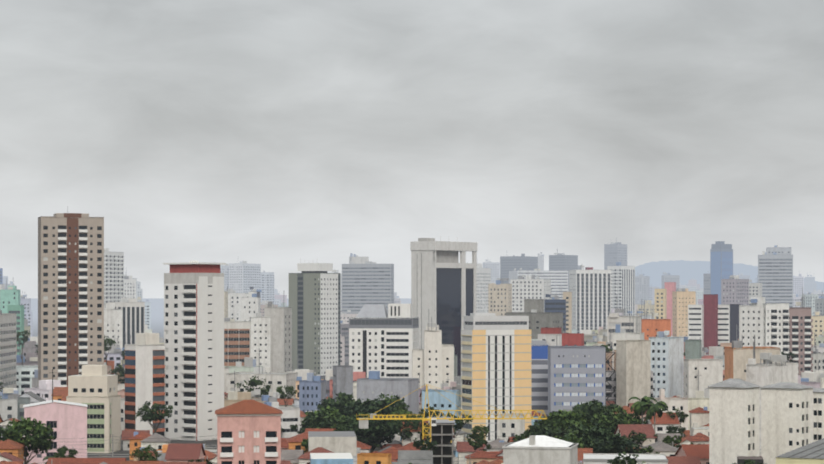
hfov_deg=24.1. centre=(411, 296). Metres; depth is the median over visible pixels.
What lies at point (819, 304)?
building
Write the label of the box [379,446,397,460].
house
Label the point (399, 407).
tree
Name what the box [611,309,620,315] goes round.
building
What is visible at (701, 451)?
house
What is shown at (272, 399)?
house
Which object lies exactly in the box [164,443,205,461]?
house
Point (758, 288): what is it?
building
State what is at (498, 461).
house
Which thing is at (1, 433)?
tree
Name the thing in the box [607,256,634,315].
white tower
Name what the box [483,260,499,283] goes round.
building
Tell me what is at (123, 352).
tree
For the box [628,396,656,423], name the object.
palm
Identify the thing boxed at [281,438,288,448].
house
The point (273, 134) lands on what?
sky
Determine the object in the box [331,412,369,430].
tree
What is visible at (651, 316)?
building
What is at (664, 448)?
house
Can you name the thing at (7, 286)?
fill top
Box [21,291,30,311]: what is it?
fill top
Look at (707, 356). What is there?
building
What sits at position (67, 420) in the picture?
pink building
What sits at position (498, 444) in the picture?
house
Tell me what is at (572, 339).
building
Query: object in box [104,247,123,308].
white tower
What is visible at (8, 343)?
white office
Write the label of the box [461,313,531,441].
yellow building
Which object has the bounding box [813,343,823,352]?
building
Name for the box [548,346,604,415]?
building
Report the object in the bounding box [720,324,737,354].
building
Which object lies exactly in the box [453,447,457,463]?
house
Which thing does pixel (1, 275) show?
blue glass
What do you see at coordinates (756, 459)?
dark awning
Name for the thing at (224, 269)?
building
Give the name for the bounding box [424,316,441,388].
building
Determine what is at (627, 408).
house
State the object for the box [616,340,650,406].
building
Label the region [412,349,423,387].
building
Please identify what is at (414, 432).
house
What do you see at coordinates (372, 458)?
orange house
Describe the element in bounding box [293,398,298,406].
house
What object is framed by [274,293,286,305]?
building
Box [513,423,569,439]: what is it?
tree
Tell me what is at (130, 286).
building
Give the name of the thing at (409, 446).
house
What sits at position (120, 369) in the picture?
tree
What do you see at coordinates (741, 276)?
building
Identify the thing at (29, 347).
fill top
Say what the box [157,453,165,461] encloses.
house
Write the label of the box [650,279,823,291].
hills
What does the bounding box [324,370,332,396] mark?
building
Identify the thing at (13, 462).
house
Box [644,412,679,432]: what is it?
house
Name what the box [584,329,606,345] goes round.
building
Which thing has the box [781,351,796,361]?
tree
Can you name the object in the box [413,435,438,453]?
tree
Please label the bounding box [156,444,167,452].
house
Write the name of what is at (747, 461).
tree
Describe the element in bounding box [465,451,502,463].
house
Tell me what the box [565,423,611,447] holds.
tree
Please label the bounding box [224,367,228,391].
red roof
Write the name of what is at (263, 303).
building
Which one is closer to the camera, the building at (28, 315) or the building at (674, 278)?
the building at (28, 315)
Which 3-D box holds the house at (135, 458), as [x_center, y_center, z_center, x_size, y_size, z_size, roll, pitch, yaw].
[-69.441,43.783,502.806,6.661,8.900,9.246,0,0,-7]
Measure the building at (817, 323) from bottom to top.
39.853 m
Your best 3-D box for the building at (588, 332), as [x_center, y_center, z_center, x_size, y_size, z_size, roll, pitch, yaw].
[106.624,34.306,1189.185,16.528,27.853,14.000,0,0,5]
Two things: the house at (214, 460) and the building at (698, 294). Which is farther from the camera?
the building at (698, 294)
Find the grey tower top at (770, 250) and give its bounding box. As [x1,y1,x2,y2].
[766,246,790,254]
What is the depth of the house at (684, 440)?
526.84 m
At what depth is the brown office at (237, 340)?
895.47 m
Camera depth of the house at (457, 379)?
783.29 m
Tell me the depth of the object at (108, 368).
803.19 m
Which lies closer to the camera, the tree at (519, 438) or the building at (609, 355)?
the tree at (519, 438)
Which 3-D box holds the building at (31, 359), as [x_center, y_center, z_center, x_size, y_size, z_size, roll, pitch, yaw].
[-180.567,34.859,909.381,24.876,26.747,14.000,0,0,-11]
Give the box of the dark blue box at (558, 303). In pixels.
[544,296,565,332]
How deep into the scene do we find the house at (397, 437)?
591.30 m
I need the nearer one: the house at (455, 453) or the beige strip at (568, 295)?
the house at (455, 453)
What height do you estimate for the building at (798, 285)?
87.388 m
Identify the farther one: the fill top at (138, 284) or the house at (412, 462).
the fill top at (138, 284)
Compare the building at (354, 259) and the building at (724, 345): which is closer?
the building at (724, 345)
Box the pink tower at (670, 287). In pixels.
[664,277,675,334]
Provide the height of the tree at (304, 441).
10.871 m
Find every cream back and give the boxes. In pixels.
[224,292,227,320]
[426,325,438,329]
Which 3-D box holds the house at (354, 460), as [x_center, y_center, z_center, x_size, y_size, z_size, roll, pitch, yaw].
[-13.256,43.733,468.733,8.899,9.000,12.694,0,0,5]
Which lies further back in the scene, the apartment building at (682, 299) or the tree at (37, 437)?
the apartment building at (682, 299)
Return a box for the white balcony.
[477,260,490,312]
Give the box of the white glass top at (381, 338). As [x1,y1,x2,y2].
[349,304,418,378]
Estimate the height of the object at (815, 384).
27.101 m
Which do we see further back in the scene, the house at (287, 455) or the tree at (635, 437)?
the tree at (635, 437)
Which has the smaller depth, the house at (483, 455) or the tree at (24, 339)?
the house at (483, 455)
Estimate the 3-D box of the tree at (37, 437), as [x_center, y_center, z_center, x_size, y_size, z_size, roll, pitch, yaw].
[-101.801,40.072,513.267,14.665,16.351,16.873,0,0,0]
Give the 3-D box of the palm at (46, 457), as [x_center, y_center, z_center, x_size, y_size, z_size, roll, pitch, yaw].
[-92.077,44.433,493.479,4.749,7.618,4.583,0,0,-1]
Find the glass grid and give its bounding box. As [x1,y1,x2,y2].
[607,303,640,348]
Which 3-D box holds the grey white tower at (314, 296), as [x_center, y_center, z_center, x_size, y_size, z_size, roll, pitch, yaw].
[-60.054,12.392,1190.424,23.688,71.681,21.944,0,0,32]
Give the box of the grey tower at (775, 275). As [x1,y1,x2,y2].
[758,252,792,302]
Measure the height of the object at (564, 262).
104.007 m
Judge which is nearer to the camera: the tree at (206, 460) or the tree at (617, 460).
the tree at (617, 460)
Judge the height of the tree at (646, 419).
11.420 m
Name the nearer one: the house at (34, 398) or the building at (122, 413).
the building at (122, 413)
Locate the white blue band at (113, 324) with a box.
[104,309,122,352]
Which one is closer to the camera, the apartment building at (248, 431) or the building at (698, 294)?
the apartment building at (248, 431)
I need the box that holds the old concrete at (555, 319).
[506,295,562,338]
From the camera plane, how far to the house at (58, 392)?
696.73 m
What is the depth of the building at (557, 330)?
898.82 m
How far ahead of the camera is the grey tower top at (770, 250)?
1923.96 m
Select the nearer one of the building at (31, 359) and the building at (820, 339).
the building at (31, 359)
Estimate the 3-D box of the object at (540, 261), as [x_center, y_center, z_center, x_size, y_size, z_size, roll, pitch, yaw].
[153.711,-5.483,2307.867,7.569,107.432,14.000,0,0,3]
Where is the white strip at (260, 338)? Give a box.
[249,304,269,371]
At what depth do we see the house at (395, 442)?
572.64 m
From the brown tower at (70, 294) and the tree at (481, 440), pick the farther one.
the brown tower at (70, 294)
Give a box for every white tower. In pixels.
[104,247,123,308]
[163,260,225,440]
[289,258,339,375]
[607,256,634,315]
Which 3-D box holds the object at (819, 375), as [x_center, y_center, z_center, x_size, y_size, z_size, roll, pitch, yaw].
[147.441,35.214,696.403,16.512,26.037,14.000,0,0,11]
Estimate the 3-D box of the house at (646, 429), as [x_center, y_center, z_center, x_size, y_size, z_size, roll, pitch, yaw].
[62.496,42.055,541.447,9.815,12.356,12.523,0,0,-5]
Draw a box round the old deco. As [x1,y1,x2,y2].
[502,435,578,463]
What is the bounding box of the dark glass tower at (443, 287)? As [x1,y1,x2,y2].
[410,236,476,375]
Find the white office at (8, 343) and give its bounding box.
[0,305,15,391]
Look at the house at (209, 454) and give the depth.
490.89 m
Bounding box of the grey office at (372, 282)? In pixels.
[342,260,393,313]
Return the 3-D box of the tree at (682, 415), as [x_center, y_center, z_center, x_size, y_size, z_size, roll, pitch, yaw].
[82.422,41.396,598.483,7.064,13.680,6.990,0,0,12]
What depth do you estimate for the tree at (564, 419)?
553.26 m
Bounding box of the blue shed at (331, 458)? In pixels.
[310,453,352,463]
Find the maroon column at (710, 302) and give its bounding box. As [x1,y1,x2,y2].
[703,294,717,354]
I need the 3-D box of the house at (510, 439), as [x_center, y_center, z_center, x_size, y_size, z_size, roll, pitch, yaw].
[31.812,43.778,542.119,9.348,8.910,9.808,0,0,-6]
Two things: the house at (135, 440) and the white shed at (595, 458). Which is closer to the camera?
the white shed at (595, 458)
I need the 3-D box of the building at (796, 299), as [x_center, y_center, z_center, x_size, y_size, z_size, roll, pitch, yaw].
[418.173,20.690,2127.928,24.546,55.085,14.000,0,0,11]
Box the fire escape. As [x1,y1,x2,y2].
[605,350,615,405]
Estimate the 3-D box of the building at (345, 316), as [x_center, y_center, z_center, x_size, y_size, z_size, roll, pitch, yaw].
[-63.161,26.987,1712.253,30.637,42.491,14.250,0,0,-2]
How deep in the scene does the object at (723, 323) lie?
1102.46 m
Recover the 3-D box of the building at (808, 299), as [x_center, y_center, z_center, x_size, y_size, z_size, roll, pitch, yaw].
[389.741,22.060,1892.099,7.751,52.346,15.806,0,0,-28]
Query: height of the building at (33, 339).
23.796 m
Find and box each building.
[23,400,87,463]
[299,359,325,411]
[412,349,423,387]
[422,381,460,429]
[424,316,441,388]
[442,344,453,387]
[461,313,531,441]
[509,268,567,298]
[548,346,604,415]
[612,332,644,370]
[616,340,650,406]
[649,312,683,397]
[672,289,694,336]
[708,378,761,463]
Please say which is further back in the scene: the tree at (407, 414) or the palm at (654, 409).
the tree at (407, 414)
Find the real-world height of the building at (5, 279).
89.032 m
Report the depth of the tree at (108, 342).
842.38 m
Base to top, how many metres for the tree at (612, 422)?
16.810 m
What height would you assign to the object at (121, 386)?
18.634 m
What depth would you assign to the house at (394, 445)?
561.95 m
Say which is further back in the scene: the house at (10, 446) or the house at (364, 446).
the house at (364, 446)
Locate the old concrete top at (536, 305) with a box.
[524,299,543,311]
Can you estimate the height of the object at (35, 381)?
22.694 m
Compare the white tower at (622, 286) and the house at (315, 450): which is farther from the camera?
the white tower at (622, 286)
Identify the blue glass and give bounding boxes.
[0,268,2,283]
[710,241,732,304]
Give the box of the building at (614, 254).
[604,242,626,269]
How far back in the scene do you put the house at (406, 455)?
490.45 m
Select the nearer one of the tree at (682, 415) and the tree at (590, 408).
the tree at (590, 408)
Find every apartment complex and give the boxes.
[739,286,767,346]
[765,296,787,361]
[787,301,812,374]
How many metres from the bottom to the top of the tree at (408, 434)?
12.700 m
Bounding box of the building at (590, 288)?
[569,266,610,332]
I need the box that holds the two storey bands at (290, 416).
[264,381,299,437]
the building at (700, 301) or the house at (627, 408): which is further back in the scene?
the building at (700, 301)
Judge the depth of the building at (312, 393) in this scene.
716.38 m
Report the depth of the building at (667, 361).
761.93 m
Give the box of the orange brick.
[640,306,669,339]
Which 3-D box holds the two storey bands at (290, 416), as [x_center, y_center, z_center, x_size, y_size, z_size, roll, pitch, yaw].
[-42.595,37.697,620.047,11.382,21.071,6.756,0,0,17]
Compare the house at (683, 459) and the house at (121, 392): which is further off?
the house at (121, 392)
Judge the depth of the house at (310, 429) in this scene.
562.13 m
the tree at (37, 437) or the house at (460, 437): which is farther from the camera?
the house at (460, 437)
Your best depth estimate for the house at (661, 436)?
539.70 m
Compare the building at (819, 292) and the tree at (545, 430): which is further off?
the building at (819, 292)
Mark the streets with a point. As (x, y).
(126, 455)
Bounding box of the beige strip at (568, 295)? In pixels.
[563,292,571,332]
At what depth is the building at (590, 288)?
1502.41 m
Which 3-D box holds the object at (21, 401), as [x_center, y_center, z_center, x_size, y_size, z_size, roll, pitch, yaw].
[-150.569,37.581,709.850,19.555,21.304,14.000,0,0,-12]
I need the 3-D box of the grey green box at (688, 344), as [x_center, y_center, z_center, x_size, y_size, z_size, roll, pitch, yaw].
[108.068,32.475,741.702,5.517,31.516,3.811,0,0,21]
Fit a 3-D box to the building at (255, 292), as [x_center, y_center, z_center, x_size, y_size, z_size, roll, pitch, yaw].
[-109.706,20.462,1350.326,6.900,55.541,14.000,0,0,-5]
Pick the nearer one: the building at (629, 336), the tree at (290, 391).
the tree at (290, 391)
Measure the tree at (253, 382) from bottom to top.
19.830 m
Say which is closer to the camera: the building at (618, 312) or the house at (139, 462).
the house at (139, 462)
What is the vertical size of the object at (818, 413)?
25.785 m
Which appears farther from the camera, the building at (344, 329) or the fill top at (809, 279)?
the fill top at (809, 279)
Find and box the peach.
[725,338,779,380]
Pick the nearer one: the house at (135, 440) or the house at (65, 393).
the house at (135, 440)
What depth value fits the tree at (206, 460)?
434.54 m
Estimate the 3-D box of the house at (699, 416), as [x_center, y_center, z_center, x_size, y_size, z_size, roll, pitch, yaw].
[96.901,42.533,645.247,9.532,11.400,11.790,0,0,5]
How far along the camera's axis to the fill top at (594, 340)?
990.79 m
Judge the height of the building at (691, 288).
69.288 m
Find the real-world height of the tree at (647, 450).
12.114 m
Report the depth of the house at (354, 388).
768.87 m
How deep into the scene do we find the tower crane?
530.69 m
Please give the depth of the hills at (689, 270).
10544.01 m
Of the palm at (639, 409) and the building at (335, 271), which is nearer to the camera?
the palm at (639, 409)
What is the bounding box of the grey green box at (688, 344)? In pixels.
[685,340,701,357]
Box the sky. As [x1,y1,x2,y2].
[0,0,823,297]
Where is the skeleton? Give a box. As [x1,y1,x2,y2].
[428,417,454,463]
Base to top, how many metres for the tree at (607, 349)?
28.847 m
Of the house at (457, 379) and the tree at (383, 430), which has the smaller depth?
the tree at (383, 430)
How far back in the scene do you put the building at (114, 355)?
963.31 m
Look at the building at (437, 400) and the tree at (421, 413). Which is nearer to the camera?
the tree at (421, 413)
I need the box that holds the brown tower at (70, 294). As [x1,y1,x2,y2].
[38,213,103,387]
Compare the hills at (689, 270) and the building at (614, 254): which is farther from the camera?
the hills at (689, 270)
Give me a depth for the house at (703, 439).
561.66 m
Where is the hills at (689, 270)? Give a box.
[635,260,823,290]
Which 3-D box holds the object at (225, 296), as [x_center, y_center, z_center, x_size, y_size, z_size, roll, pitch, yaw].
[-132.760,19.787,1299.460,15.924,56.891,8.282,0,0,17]
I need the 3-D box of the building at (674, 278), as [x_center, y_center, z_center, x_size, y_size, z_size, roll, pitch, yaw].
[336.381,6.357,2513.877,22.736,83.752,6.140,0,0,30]
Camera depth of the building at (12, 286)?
3144.01 m
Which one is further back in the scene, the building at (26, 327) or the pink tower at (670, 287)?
the pink tower at (670, 287)
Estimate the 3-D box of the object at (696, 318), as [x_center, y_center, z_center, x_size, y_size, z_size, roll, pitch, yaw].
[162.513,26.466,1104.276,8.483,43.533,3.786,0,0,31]
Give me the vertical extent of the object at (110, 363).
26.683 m
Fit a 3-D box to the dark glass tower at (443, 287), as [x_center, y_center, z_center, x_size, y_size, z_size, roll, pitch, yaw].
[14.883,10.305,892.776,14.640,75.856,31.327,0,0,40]
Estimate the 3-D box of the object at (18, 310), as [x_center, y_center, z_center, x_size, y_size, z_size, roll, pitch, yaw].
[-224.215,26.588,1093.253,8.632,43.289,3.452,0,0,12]
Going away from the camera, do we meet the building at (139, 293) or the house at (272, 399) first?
the house at (272, 399)
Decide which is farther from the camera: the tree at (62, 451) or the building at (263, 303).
the building at (263, 303)
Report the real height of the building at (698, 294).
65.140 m
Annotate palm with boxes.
[42,456,54,463]
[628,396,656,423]
[641,401,667,433]
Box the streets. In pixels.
[87,437,488,456]
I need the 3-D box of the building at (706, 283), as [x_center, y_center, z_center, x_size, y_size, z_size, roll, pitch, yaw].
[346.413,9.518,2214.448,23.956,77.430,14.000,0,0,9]
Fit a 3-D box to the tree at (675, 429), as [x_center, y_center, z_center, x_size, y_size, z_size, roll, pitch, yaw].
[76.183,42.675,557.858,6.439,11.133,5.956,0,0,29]
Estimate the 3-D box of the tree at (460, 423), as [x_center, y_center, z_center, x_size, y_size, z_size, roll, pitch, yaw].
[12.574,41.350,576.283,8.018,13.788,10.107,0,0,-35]
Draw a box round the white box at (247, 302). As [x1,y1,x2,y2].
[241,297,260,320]
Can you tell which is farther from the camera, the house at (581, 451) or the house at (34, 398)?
the house at (34, 398)
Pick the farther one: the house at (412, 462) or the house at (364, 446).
the house at (364, 446)
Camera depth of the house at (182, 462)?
421.22 m
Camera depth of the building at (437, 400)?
648.54 m
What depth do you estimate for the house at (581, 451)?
457.14 m
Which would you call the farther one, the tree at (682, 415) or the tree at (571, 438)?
the tree at (682, 415)
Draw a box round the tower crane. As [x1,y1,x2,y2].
[357,384,546,445]
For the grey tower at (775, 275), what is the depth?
1902.91 m
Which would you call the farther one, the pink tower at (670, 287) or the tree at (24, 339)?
the pink tower at (670, 287)
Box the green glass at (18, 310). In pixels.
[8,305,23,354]
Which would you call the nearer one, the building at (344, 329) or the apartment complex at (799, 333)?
the apartment complex at (799, 333)
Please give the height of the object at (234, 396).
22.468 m
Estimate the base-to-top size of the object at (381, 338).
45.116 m
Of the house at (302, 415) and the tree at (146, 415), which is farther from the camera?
the house at (302, 415)
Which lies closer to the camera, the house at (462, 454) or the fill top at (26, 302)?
the house at (462, 454)
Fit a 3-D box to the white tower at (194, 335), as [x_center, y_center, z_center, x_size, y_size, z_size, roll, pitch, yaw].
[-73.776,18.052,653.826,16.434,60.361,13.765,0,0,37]
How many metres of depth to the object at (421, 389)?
748.99 m
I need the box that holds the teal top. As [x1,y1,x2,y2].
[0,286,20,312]
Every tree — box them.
[0,426,6,439]
[2,416,56,463]
[16,330,30,365]
[53,445,77,457]
[104,335,115,364]
[107,365,124,382]
[121,349,124,359]
[129,444,161,460]
[134,401,172,432]
[188,459,211,463]
[235,376,270,397]
[276,385,296,406]
[289,412,337,433]
[301,439,307,452]
[304,406,347,428]
[317,392,363,415]
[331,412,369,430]
[333,424,358,431]
[340,396,404,424]
[348,420,398,451]
[374,393,411,414]
[386,409,422,436]
[395,420,428,440]
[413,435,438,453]
[418,406,441,417]
[439,412,473,442]
[466,424,489,439]
[467,436,491,451]
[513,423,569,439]
[513,435,528,441]
[533,409,597,437]
[553,432,589,447]
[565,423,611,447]
[572,399,617,424]
[590,433,643,453]
[591,405,642,435]
[601,344,611,360]
[607,452,644,463]
[618,430,657,446]
[639,416,656,423]
[639,446,659,453]
[662,435,682,447]
[665,425,685,436]
[666,408,688,426]
[732,459,762,463]
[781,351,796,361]
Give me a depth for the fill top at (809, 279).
3604.30 m
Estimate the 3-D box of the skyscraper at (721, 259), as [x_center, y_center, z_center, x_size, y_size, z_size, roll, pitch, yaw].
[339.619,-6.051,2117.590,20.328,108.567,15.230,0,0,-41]
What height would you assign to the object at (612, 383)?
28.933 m
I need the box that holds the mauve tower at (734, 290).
[721,273,748,304]
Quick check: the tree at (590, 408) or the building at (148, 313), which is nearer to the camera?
the tree at (590, 408)
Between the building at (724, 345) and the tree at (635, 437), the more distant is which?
the building at (724, 345)
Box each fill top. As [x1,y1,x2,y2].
[5,283,9,289]
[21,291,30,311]
[21,341,37,360]
[133,278,140,288]
[454,347,456,375]
[586,335,602,345]
[805,272,814,282]
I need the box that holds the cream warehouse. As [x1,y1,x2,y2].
[776,438,823,463]
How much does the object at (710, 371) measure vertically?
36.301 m
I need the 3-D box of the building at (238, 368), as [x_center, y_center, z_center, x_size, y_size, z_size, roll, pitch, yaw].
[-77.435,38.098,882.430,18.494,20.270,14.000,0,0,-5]
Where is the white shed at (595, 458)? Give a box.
[583,453,667,463]
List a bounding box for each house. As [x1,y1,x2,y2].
[0,418,19,426]
[0,439,24,463]
[0,452,24,460]
[0,461,22,463]
[19,391,45,403]
[47,458,85,463]
[51,387,67,402]
[61,391,67,403]
[85,458,125,463]
[118,389,124,397]
[120,461,163,463]
[121,430,149,450]
[129,432,150,459]
[133,447,157,460]
[140,433,170,450]
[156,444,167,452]
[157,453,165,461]
[159,462,206,463]
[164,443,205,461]
[203,444,216,453]
[204,450,216,459]
[208,455,216,463]
[253,397,276,406]
[275,398,293,406]
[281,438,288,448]
[281,450,303,463]
[287,432,307,453]
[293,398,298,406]
[298,447,333,463]
[300,410,305,427]
[305,428,334,431]
[352,456,356,463]
[353,380,355,400]
[357,441,371,451]
[357,452,390,463]
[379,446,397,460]
[380,444,401,449]
[382,433,399,444]
[383,440,401,444]
[391,462,432,463]
[397,442,429,449]
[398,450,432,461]
[401,422,420,445]
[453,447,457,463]
[454,376,460,383]
[454,429,463,445]
[456,442,485,463]
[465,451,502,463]
[476,460,488,463]
[484,438,508,450]
[486,459,502,463]
[507,437,514,442]
[531,409,543,424]
[578,448,592,462]
[614,424,656,445]
[615,406,640,417]
[640,441,677,455]
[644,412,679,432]
[655,433,680,442]
[666,456,700,463]
[674,444,708,463]
[677,437,695,447]
[683,430,689,436]
[685,433,708,443]
[689,407,708,425]
[690,422,708,435]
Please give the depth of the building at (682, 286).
2847.33 m
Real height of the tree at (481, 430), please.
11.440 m
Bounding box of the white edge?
[821,378,823,387]
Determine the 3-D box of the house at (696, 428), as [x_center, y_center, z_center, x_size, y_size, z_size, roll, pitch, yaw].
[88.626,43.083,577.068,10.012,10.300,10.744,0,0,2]
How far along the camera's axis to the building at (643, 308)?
1909.31 m
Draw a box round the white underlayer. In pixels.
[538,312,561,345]
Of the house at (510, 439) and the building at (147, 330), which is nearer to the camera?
the house at (510, 439)
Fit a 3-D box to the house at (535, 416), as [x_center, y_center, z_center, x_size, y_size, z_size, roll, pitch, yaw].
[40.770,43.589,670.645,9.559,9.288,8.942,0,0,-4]
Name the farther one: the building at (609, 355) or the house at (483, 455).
the building at (609, 355)
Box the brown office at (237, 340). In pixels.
[224,301,250,365]
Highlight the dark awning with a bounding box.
[737,456,763,463]
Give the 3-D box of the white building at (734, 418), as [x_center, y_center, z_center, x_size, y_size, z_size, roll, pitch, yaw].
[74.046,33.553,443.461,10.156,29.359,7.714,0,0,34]
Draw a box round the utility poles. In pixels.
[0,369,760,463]

